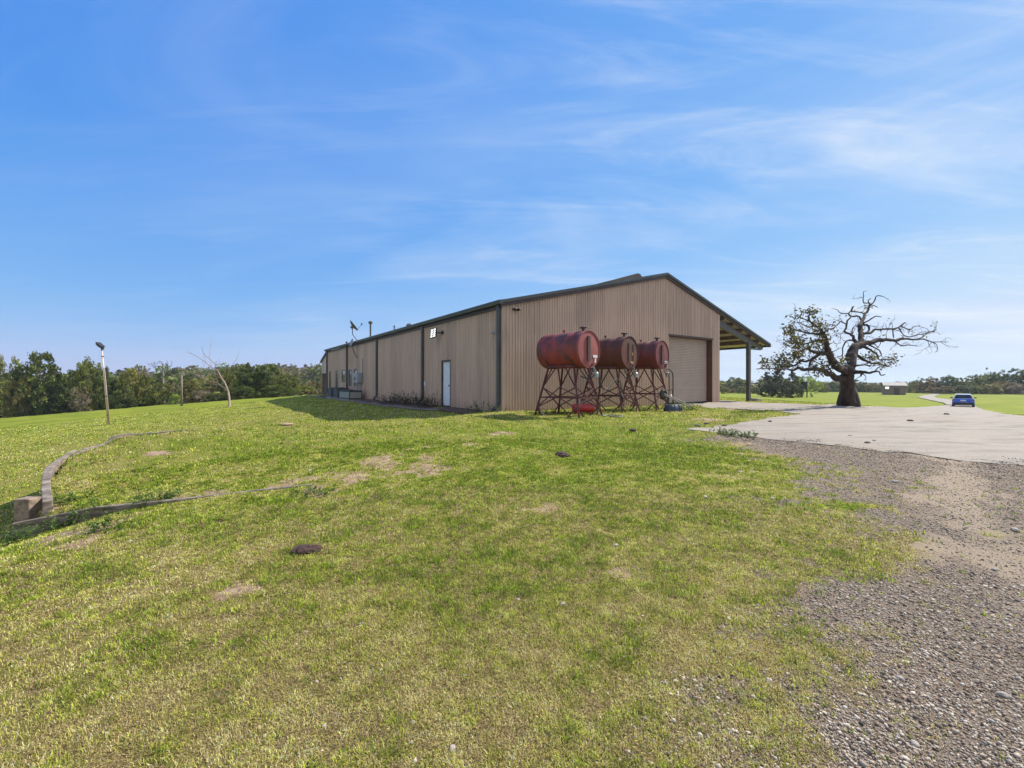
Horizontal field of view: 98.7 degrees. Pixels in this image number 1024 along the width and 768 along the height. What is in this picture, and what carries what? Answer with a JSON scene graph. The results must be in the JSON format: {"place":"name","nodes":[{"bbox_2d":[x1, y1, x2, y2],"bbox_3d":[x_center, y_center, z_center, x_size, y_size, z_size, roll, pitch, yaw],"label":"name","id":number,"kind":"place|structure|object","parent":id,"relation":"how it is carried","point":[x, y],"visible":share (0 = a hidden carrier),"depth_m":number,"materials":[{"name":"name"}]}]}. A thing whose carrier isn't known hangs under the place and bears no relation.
{"place":"outdoors","nodes":[
{"label":"outdoors","id":0,"kind":"place"},
{"bbox_2d":[304,395,438,410],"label":"path","id":1,"kind":"structure","parent":0,"point":[406,407],"depth_m":23.14,"materials":[{"name":"grey concrete"}]},
{"bbox_2d":[0,379,1023,767],"bbox_3d":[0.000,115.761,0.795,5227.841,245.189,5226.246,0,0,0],"label":"ground","id":2,"kind":"structure","parent":0,"point":[1006,403],"depth_m":3.39,"materials":[{"name":"plant"}]},
{"bbox_2d":[0,362,8,409],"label":"tree","id":3,"kind":"object","parent":2,"relation":"on","point":[2,400],"visible":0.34,"depth_m":64.46,"materials":[{"name":"green plant"}]},
{"bbox_2d":[0,355,21,413],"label":"tree","id":4,"kind":"object","parent":2,"relation":"on","point":[2,359],"visible":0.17,"depth_m":65.86,"materials":[{"name":"green plant"}]},
{"bbox_2d":[0,375,31,417],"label":"tree","id":5,"kind":"object","parent":2,"relation":"on","point":[7,405],"visible":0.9,"depth_m":59.54,"materials":[{"name":"green plant"}]},
{"bbox_2d":[0,521,49,546],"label":"weed clump","id":6,"kind":"object","parent":2,"relation":"on","point":[21,534],"visible":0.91,"depth_m":4.88,"materials":[{"name":"green plant"}]},
{"bbox_2d":[14,496,41,522],"bbox_3d":[-6.005,1.720,5.460,0.190,0.620,0.160,0,0,0],"label":"timber post","id":7,"kind":"object","parent":2,"relation":"on","point":[28,507],"visible":0.45,"depth_m":5.38,"materials":[{"name":"wood"}]},
{"bbox_2d":[2,350,71,415],"bbox_3d":[-66.689,0.897,62.139,5.389,11.428,6.332,0,0,29],"label":"tree","id":8,"kind":"object","parent":2,"relation":"on","point":[52,385],"visible":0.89,"depth_m":61.58,"materials":[{"name":"green plant"}]},
{"bbox_2d":[41,466,53,516],"bbox_3d":[-6.539,1.619,6.192,2.253,0.628,0.124,0,0,44],"label":"timber edging","id":9,"kind":"object","parent":2,"relation":"on","point":[47,477],"visible":0.61,"depth_m":5.85,"materials":[{"name":"wood"}]},
{"bbox_2d":[32,508,79,531],"bbox_3d":[-5.432,1.629,5.255,0.493,0.235,0.560,0,0,0],"label":"weed clump","id":10,"kind":"object","parent":2,"relation":"on","point":[51,527],"visible":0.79,"depth_m":5.27,"materials":[{"name":"green plant"}]},
{"bbox_2d":[18,488,95,504],"bbox_3d":[-5.772,1.462,5.726,0.794,0.159,0.623,0,0,-23],"label":"weed clump","id":11,"kind":"object","parent":2,"relation":"on","point":[71,497],"visible":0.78,"depth_m":5.72,"materials":[{"name":"green plant"}]},
{"bbox_2d":[49,449,85,474],"bbox_3d":[-7.933,1.536,7.824,0.146,0.570,2.024,0,0,-33],"label":"timber edging","id":12,"kind":"object","parent":2,"relation":"on","point":[58,463],"visible":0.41,"depth_m":7.62,"materials":[{"name":"wood"}]},
{"bbox_2d":[56,370,83,412],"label":"tree","id":13,"kind":"object","parent":2,"relation":"on","point":[66,395],"visible":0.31,"depth_m":65.26,"materials":[{"name":"green plant"}]},
{"bbox_2d":[68,386,91,411],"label":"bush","id":14,"kind":"object","parent":2,"relation":"on","point":[80,405],"visible":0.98,"depth_m":57.88,"materials":[{"name":"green plant"}]},
{"bbox_2d":[68,355,101,411],"bbox_3d":[-61.529,0.921,64.052,3.914,10.509,4.324,0,0,0],"label":"tree","id":15,"kind":"object","parent":2,"relation":"on","point":[82,374],"visible":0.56,"depth_m":63.05,"materials":[{"name":"green plant"}]},
{"bbox_2d":[67,499,112,519],"bbox_3d":[-5.223,1.549,5.510,0.507,0.195,0.400,0,0,-44],"label":"weed clump","id":16,"kind":"object","parent":2,"relation":"on","point":[95,504],"visible":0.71,"depth_m":5.46,"materials":[{"name":"green plant"}]},
{"bbox_2d":[95,342,109,423],"bbox_3d":[-23.458,0.011,25.278,0.761,4.838,0.300,0,0,0],"label":"light pole","id":17,"kind":"object","parent":2,"relation":"on","point":[100,345],"visible":0.94,"depth_m":25.25,"materials":[{"name":"metal"}]},
{"bbox_2d":[90,366,119,410],"bbox_3d":[-57.269,1.453,61.919,2.887,8.097,3.209,0,0,27],"label":"tree","id":18,"kind":"object","parent":2,"relation":"on","point":[99,393],"visible":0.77,"depth_m":61.27,"materials":[{"name":"green plant"}]},
{"bbox_2d":[69,510,141,539],"bbox_3d":[-4.330,1.458,4.761,0.595,0.195,0.667,0,0,-35],"label":"weed clump","id":19,"kind":"object","parent":2,"relation":"on","point":[93,527],"visible":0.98,"depth_m":4.67,"materials":[{"name":"green plant"}]},
{"bbox_2d":[82,433,137,450],"bbox_3d":[-8.627,1.448,9.397,0.234,0.652,1.423,0,0,-6],"label":"timber edging","id":20,"kind":"object","parent":2,"relation":"on","point":[115,437],"visible":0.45,"depth_m":9.59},
{"bbox_2d":[108,376,128,408],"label":"tree","id":21,"kind":"object","parent":2,"relation":"on","point":[119,382],"visible":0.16,"depth_m":65.58,"materials":[{"name":"green plant"}]},
{"bbox_2d":[108,389,140,408],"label":"bush","id":22,"kind":"object","parent":2,"relation":"on","point":[123,398],"visible":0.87,"depth_m":58.60,"materials":[{"name":"green plant"}]},
{"bbox_2d":[118,368,144,407],"bbox_3d":[-55.297,1.553,64.020,2.735,7.899,3.185,0,0,-20],"label":"tree","id":23,"kind":"object","parent":2,"relation":"on","point":[136,390],"visible":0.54,"depth_m":63.84,"materials":[{"name":"green plant"}]},
{"bbox_2d":[134,372,153,406],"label":"tree","id":24,"kind":"object","parent":2,"relation":"on","point":[143,378],"visible":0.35,"depth_m":65.71,"materials":[{"name":"green plant"}]},
{"bbox_2d":[130,489,173,508],"bbox_3d":[-4.707,1.460,5.777,0.473,0.191,0.539,0,0,-32],"label":"weed clump","id":25,"kind":"object","parent":2,"relation":"on","point":[141,498],"visible":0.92,"depth_m":5.65,"materials":[{"name":"green plant"}]},
{"bbox_2d":[142,383,173,405],"bbox_3d":[-48.029,2.016,59.916,3.888,4.496,3.348,0,0,0],"label":"bush","id":26,"kind":"object","parent":2,"relation":"on","point":[157,397],"visible":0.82,"depth_m":59.47,"materials":[{"name":"green plant"}]},
{"bbox_2d":[135,486,182,501],"bbox_3d":[-4.572,1.446,5.808,0.481,0.169,0.465,0,0,17],"label":"weed clump","id":27,"kind":"object","parent":2,"relation":"on","point":[170,494],"visible":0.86,"depth_m":5.79,"materials":[{"name":"green plant"}]},
{"bbox_2d":[0,384,321,417],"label":"undergrowth","id":28,"kind":"object","parent":2,"relation":"on","point":[307,390],"visible":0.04,"depth_m":64.98,"materials":[{"name":"green plant"}]},
{"bbox_2d":[1,363,321,401],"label":"distant woods","id":29,"kind":"object","parent":2,"relation":"on","point":[307,374],"visible":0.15,"depth_m":175.67,"materials":[{"name":"green plant"}]},
{"bbox_2d":[11,484,311,540],"bbox_3d":[-4.392,1.779,5.717,3.300,0.768,0.088,0,0,-15],"label":"timber edging","id":30,"kind":"object","parent":2,"relation":"on","point":[96,511],"visible":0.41,"depth_m":5.46,"materials":[{"name":"wood"}]},
{"bbox_2d":[148,360,183,404],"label":"dead tree","id":31,"kind":"object","parent":2,"relation":"on","point":[163,375],"visible":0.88,"depth_m":66.26,"materials":[{"name":"wood"}]},
{"bbox_2d":[138,430,194,434],"bbox_3d":[-7.994,1.390,10.696,1.685,0.534,0.165,0,0,-40],"label":"timber edging","id":32,"kind":"object","parent":2,"relation":"on","point":[162,432],"visible":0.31,"depth_m":10.43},
{"bbox_2d":[168,394,179,404],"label":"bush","id":33,"kind":"object","parent":2,"relation":"on","point":[175,401],"visible":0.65,"depth_m":57.69,"materials":[{"name":"green plant"}]},
{"bbox_2d":[179,373,183,405],"bbox_3d":[-30.872,0.613,41.114,0.460,3.283,0.200,0,0,0],"label":"utility pole","id":34,"kind":"object","parent":2,"relation":"on","point":[181,389],"visible":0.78,"depth_m":41.05,"materials":[{"name":"wood"}]},
{"bbox_2d":[176,377,205,403],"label":"tree","id":35,"kind":"object","parent":2,"relation":"on","point":[189,386],"visible":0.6,"depth_m":61.81,"materials":[{"name":"green plant"}]},
{"bbox_2d":[191,386,219,401],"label":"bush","id":36,"kind":"object","parent":2,"relation":"on","point":[199,394],"visible":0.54,"depth_m":59.54,"materials":[{"name":"brown plant"}]},
{"bbox_2d":[187,342,238,406],"bbox_3d":[-23.880,-0.959,34.562,7.133,5.625,1.713,0,0,21],"label":"bare tree","id":37,"kind":"object","parent":2,"relation":"on","point":[229,399],"visible":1,"depth_m":34.20,"materials":[{"name":"brown plant"}]},
{"bbox_2d":[206,373,220,393],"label":"tree","id":38,"kind":"object","parent":2,"relation":"on","point":[209,384],"visible":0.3,"depth_m":65.49,"materials":[{"name":"green plant"}]},
{"bbox_2d":[203,392,232,401],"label":"bush","id":39,"kind":"object","parent":2,"relation":"on","point":[209,396],"visible":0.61,"depth_m":57.37,"materials":[{"name":"green plant"}]},
{"bbox_2d":[215,365,237,398],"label":"tree","id":40,"kind":"object","parent":2,"relation":"on","point":[230,380],"visible":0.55,"depth_m":62.43,"materials":[{"name":"green plant"}]},
{"bbox_2d":[222,384,260,399],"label":"bush","id":41,"kind":"object","parent":2,"relation":"on","point":[244,389],"visible":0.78,"depth_m":57.78,"materials":[{"name":"green plant"}]},
{"bbox_2d":[234,362,267,399],"bbox_3d":[-36.815,0.378,62.099,4.681,6.826,4.211,0,0,33],"label":"tree","id":42,"kind":"object","parent":2,"relation":"on","point":[248,379],"visible":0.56,"depth_m":61.48,"materials":[{"name":"green plant"}]},
{"bbox_2d":[249,363,286,397],"bbox_3d":[-34.648,0.324,62.803,4.792,6.629,5.629,0,0,-22],"label":"tree","id":43,"kind":"object","parent":2,"relation":"on","point":[258,372],"visible":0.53,"depth_m":61.81,"materials":[{"name":"green plant"}]},
{"bbox_2d":[259,385,300,397],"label":"bush","id":44,"kind":"object","parent":2,"relation":"on","point":[272,393],"visible":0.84,"depth_m":57.62,"materials":[{"name":"green plant"}]},
{"bbox_2d":[273,373,300,395],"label":"tree","id":45,"kind":"object","parent":2,"relation":"on","point":[282,381],"visible":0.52,"depth_m":61.36,"materials":[{"name":"green plant"}]},
{"bbox_2d":[291,544,321,554],"bbox_3d":[-1.828,1.487,3.930,0.256,0.090,0.172,0,0,-17],"label":"clod","id":46,"kind":"object","parent":2,"relation":"on","point":[304,549],"visible":0.84,"depth_m":3.90,"materials":[{"name":"soil"}]},
{"bbox_2d":[290,484,335,498],"bbox_3d":[-2.623,1.372,5.691,0.550,0.148,0.522,0,0,0],"label":"weed clump","id":47,"kind":"object","parent":2,"relation":"on","point":[312,489],"visible":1,"depth_m":5.70,"materials":[{"name":"green plant"}]},
{"bbox_2d":[308,380,321,391],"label":"tree","id":48,"kind":"object","parent":2,"relation":"on","point":[313,382],"visible":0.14,"depth_m":84.35,"materials":[{"name":"green plant"}]},
{"bbox_2d":[333,387,348,398],"bbox_3d":[-12.961,0.678,33.346,1.000,0.846,1.260,0,0,-35],"label":"condenser unit","id":49,"kind":"object","parent":2,"relation":"on","point":[336,391],"visible":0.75,"depth_m":32.92,"materials":[{"name":"metal"}]},
{"bbox_2d":[320,395,487,413],"bbox_3d":[-9.181,1.067,28.145,1.090,0.144,28.000,0,0,-35],"label":"soil bed","id":50,"kind":"object","parent":2,"relation":"on","point":[453,409],"visible":0.55,"depth_m":20.61,"materials":[{"name":"soil"}]},
{"bbox_2d":[326,387,337,397],"bbox_3d":[-13.999,0.679,34.747,1.000,0.840,1.260,0,0,-35],"label":"condenser unit","id":51,"kind":"object","parent":50,"relation":"on","point":[330,393],"visible":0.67,"depth_m":34.22,"materials":[{"name":"metal"}]},
{"bbox_2d":[339,390,362,400],"bbox_3d":[-11.306,0.753,30.799,1.000,0.715,2.799,0,0,-35],"label":"condenser unit","id":52,"kind":"object","parent":50,"relation":"on","point":[348,395],"visible":1,"depth_m":29.86,"materials":[{"name":"metal"}]},
{"bbox_2d":[414,393,441,405],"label":"weed clump","id":53,"kind":"object","parent":50,"relation":"on","point":[428,400],"visible":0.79,"depth_m":20.77,"materials":[{"name":"green plant"}]},
{"bbox_2d":[417,397,442,406],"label":"weed clump","id":54,"kind":"object","parent":50,"relation":"on","point":[427,403],"visible":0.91,"depth_m":20.11,"materials":[{"name":"green plant"}]},
{"bbox_2d":[464,401,506,411],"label":"weed clump","id":55,"kind":"object","parent":2,"relation":"on","point":[478,409],"visible":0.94,"depth_m":16.46,"materials":[{"name":"green plant"}]},
{"bbox_2d":[0,437,1023,767],"bbox_3d":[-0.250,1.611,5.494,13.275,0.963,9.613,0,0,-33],"label":"grass","id":56,"kind":"structure","parent":2,"relation":"on","point":[568,559],"depth_m":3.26,"materials":[{"name":"plant"}]},
{"bbox_2d":[320,273,770,411],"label":"metal building","id":57,"kind":"structure","parent":2,"relation":"on","point":[468,358],"depth_m":20.83,"materials":[{"name":"brown metal"}]},
{"bbox_2d":[353,359,362,389],"bbox_3d":[-11.021,-0.315,31.265,0.500,2.930,1.215,0,0,-35],"label":"electrical cabinet","id":58,"kind":"object","parent":57,"relation":"attached to","point":[357,378],"visible":0.94,"depth_m":30.89,"materials":[{"name":"metal"}]},
{"bbox_2d":[430,328,443,338],"bbox_3d":[-3.523,-2.379,20.581,0.702,0.525,0.302,0,0,13],"label":"floodlight","id":59,"kind":"object","parent":57,"relation":"attached to","point":[433,333],"visible":1,"depth_m":20.57,"materials":[{"name":"white plastic"}]},
{"bbox_2d":[441,359,450,406],"bbox_3d":[-3.012,-0.020,20.336,0.160,2.180,0.958,0,0,-35],"label":"door","id":60,"kind":"structure","parent":57,"relation":"in","point":[445,364],"depth_m":20.40,"materials":[{"name":"white paint"}]},
{"bbox_2d":[669,337,706,402],"bbox_3d":[9.384,-0.750,23.660,3.897,3.490,0.060,0,0,-35],"label":"roll up door","id":61,"kind":"structure","parent":57,"relation":"in","point":[687,357],"depth_m":23.73,"materials":[{"name":"paint"}]},
{"bbox_2d":[556,451,569,456],"bbox_3d":[0.909,1.271,7.923,0.263,0.112,0.352,0,0,-13],"label":"clod","id":62,"kind":"object","parent":2,"relation":"on","point":[562,454],"visible":0.77,"depth_m":7.82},
{"bbox_2d":[534,326,602,417],"bbox_3d":[1.907,-0.402,14.783,1.326,2.968,2.050,0,0,-45],"label":"fuel tank","id":63,"kind":"object","parent":2,"relation":"on","point":[580,350],"visible":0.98,"depth_m":14.40,"materials":[{"name":"metal"}]},
{"bbox_2d":[572,401,593,413],"bbox_3d":[2.546,0.849,15.792,0.800,0.454,0.320,0,0,-3],"label":"portable tank","id":64,"kind":"object","parent":2,"relation":"on","point":[586,408],"visible":0.74,"depth_m":15.66,"materials":[{"name":"metal"}]},
{"bbox_2d":[580,332,640,412],"bbox_3d":[3.755,-0.415,16.911,1.326,3.034,2.130,0,0,-45],"label":"fuel tank","id":65,"kind":"object","parent":2,"relation":"on","point":[617,353],"visible":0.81,"depth_m":16.36,"materials":[{"name":"metal"}]},
{"bbox_2d":[599,378,623,406],"bbox_3d":[4.190,0.411,16.946,0.632,1.226,4.986,0,0,23],"label":"hose","id":66,"kind":"object","parent":2,"relation":"on","point":[610,384],"visible":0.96,"depth_m":15.64,"materials":[{"name":"black rubber"}]},
{"bbox_2d":[618,337,669,410],"bbox_3d":[5.643,-0.434,18.640,1.284,3.028,1.930,0,0,-45],"label":"fuel tank","id":67,"kind":"object","parent":2,"relation":"on","point":[653,355],"visible":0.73,"depth_m":18.12,"materials":[{"name":"metal"}]},
{"bbox_2d":[667,369,673,404],"bbox_3d":[6.238,0.227,17.255,0.244,1.702,1.080,0,0,17],"label":"hose","id":68,"kind":"object","parent":2,"relation":"on","point":[672,385],"visible":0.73,"depth_m":17.70,"materials":[{"name":"black rubber"}]},
{"bbox_2d":[657,389,692,411],"bbox_3d":[6.390,0.638,17.345,1.238,0.854,0.719,0,0,1],"label":"hand cart","id":69,"kind":"object","parent":2,"relation":"on","point":[669,407],"visible":0.98,"depth_m":17.23,"materials":[{"name":"grey metal"}]},
{"bbox_2d":[720,387,731,393],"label":"tree","id":70,"kind":"object","parent":2,"relation":"on","point":[727,390],"visible":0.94,"depth_m":119.48,"materials":[{"name":"green plant"}]},
{"bbox_2d":[717,429,757,437],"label":"weed clump","id":71,"kind":"object","parent":2,"relation":"on","point":[742,434],"visible":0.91,"depth_m":9.84,"materials":[{"name":"green plant"}]},
{"bbox_2d":[735,387,752,393],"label":"tree","id":72,"kind":"object","parent":2,"relation":"on","point":[740,389],"visible":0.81,"depth_m":124.65,"materials":[{"name":"green plant"}]},
{"bbox_2d":[757,372,777,396],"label":"tree","id":73,"kind":"object","parent":2,"relation":"on","point":[767,387],"visible":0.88,"depth_m":83.88,"materials":[{"name":"green plant"}]},
{"bbox_2d":[762,366,787,393],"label":"tree","id":74,"kind":"object","parent":2,"relation":"on","point":[774,378],"visible":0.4,"depth_m":85.51,"materials":[{"name":"green plant"}]},
{"bbox_2d":[771,380,798,397],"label":"tree","id":75,"kind":"object","parent":2,"relation":"on","point":[783,389],"visible":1,"depth_m":79.37,"materials":[{"name":"green plant"}]},
{"bbox_2d":[783,371,804,394],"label":"tree","id":76,"kind":"object","parent":2,"relation":"on","point":[793,375],"visible":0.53,"depth_m":83.48,"materials":[{"name":"green plant"}]},
{"bbox_2d":[794,375,804,396],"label":"tree","id":77,"kind":"object","parent":2,"relation":"on","point":[800,381],"visible":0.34,"depth_m":87.60,"materials":[{"name":"green plant"}]},
{"bbox_2d":[801,382,807,397],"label":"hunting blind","id":78,"kind":"object","parent":2,"relation":"on","point":[805,384],"visible":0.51,"depth_m":85.58,"materials":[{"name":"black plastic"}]},
{"bbox_2d":[799,371,823,396],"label":"tree","id":79,"kind":"object","parent":2,"relation":"on","point":[811,385],"visible":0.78,"depth_m":91.77,"materials":[{"name":"green plant"}]},
{"bbox_2d":[816,384,831,392],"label":"tree","id":80,"kind":"object","parent":2,"relation":"on","point":[825,389],"visible":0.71,"depth_m":149.10,"materials":[{"name":"green plant"}]},
{"bbox_2d":[824,382,838,391],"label":"tree","id":81,"kind":"object","parent":2,"relation":"on","point":[834,387],"visible":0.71,"depth_m":168.88,"materials":[{"name":"green plant"}]},
{"bbox_2d":[747,291,953,406],"bbox_3d":[15.129,-1.837,20.398,16.426,6.709,4.151,0,0,-27],"label":"old oak tree","id":82,"kind":"object","parent":2,"relation":"on","point":[848,395],"visible":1,"depth_m":19.93,"materials":[{"name":"brown plant"}]},
{"bbox_2d":[720,377,1022,393],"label":"distant woods","id":83,"kind":"object","parent":2,"relation":"on","point":[735,383],"visible":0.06,"depth_m":169.15,"materials":[{"name":"green plant"}]},
{"bbox_2d":[863,382,881,392],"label":"tree","id":84,"kind":"object","parent":2,"relation":"on","point":[874,388],"visible":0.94,"depth_m":164.54,"materials":[{"name":"green plant"}]},
{"bbox_2d":[880,382,907,394],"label":"shed","id":85,"kind":"structure","parent":2,"relation":"on","point":[893,388],"depth_m":118.28,"materials":[{"name":"white"}]},
{"bbox_2d":[908,381,918,392],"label":"tree","id":86,"kind":"object","parent":2,"relation":"on","point":[911,386],"visible":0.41,"depth_m":149.87,"materials":[{"name":"green plant"}]},
{"bbox_2d":[910,739,919,747],"bbox_3d":[1.774,1.584,1.937,0.030,0.019,0.038,0,0,28],"label":"stone","id":87,"kind":"object","parent":2,"relation":"on","point":[914,743],"visible":1,"depth_m":1.93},
{"bbox_2d":[912,378,934,392],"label":"tree","id":88,"kind":"object","parent":2,"relation":"on","point":[920,387],"visible":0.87,"depth_m":139.56,"materials":[{"name":"green plant"}]},
{"bbox_2d":[929,378,945,392],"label":"tree","id":89,"kind":"object","parent":2,"relation":"on","point":[934,382],"visible":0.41,"depth_m":139.61,"materials":[{"name":"green plant"}]},
{"bbox_2d":[925,386,954,393],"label":"tree","id":90,"kind":"object","parent":2,"relation":"on","point":[946,390],"visible":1,"depth_m":128.74,"materials":[{"name":"green plant"}]},
{"bbox_2d":[935,375,962,393],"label":"tree","id":91,"kind":"object","parent":2,"relation":"on","point":[946,379],"visible":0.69,"depth_m":137.07,"materials":[{"name":"green plant"}]},
{"bbox_2d":[950,377,972,392],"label":"tree","id":92,"kind":"object","parent":2,"relation":"on","point":[965,382],"visible":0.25,"depth_m":136.74,"materials":[{"name":"green plant"}]},
{"bbox_2d":[953,384,983,393],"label":"tree","id":93,"kind":"object","parent":2,"relation":"on","point":[964,388],"visible":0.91,"depth_m":127.25,"materials":[{"name":"green plant"}]},
{"bbox_2d":[965,375,974,393],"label":"tree","id":94,"kind":"object","parent":2,"relation":"on","point":[971,377],"visible":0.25,"depth_m":141.81,"materials":[{"name":"green plant"}]},
{"bbox_2d":[969,374,992,392],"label":"tree","id":95,"kind":"object","parent":2,"relation":"on","point":[978,379],"visible":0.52,"depth_m":133.45,"materials":[{"name":"green plant"}]},
{"bbox_2d":[974,384,1003,393],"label":"tree","id":96,"kind":"object","parent":2,"relation":"on","point":[985,390],"visible":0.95,"depth_m":125.02,"materials":[{"name":"green plant"}]},
{"bbox_2d":[982,367,1002,383],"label":"tree","id":97,"kind":"object","parent":2,"relation":"on","point":[992,377],"visible":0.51,"depth_m":135.44,"materials":[{"name":"green plant"}]},
{"bbox_2d":[990,381,1013,393],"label":"tree","id":98,"kind":"object","parent":2,"relation":"on","point":[1001,384],"visible":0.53,"depth_m":127.22,"materials":[{"name":"green plant"}]},
{"bbox_2d":[996,691,1011,698],"bbox_3d":[2.480,1.567,2.219,0.057,0.028,0.041,0,0,40],"label":"stone","id":99,"kind":"object","parent":2,"relation":"on","point":[1003,694],"visible":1,"depth_m":2.21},
{"bbox_2d":[993,368,1023,392],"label":"tree","id":100,"kind":"object","parent":2,"relation":"on","point":[1012,378],"visible":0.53,"depth_m":130.95,"materials":[{"name":"green plant"}]},
{"bbox_2d":[1006,383,1023,393],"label":"tree","id":101,"kind":"object","parent":2,"relation":"on","point":[1019,388],"visible":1,"depth_m":123.94,"materials":[{"name":"green plant"}]},
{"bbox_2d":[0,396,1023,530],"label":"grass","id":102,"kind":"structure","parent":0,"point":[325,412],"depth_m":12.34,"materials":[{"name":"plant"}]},
{"bbox_2d":[0,0,1023,382],"label":"sky","id":103,"kind":"structure","parent":0,"point":[256,180],"materials":[{"name":"blue"}]},
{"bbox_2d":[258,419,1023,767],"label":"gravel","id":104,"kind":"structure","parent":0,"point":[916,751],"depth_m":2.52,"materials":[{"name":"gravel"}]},
{"bbox_2d":[685,400,1023,464],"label":"driveway","id":105,"kind":"structure","parent":0,"point":[964,433],"depth_m":11.06,"materials":[{"name":"concrete"}]},
{"bbox_2d":[708,426,738,434],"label":"weed clump","id":106,"kind":"object","parent":105,"relation":"on","point":[723,431],"visible":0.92,"depth_m":10.11,"materials":[{"name":"green plant"}]},
{"bbox_2d":[950,394,976,406],"bbox_3d":[50.556,1.812,49.296,4.144,1.419,2.096,0,0,-44],"label":"blue car","id":107,"kind":"object","parent":105,"relation":"on","point":[962,399],"visible":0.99,"depth_m":48.02,"materials":[{"name":"paint"}]},
{"bbox_2d":[919,393,971,405],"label":"road","id":108,"kind":"structure","parent":0,"point":[934,398],"depth_m":81.35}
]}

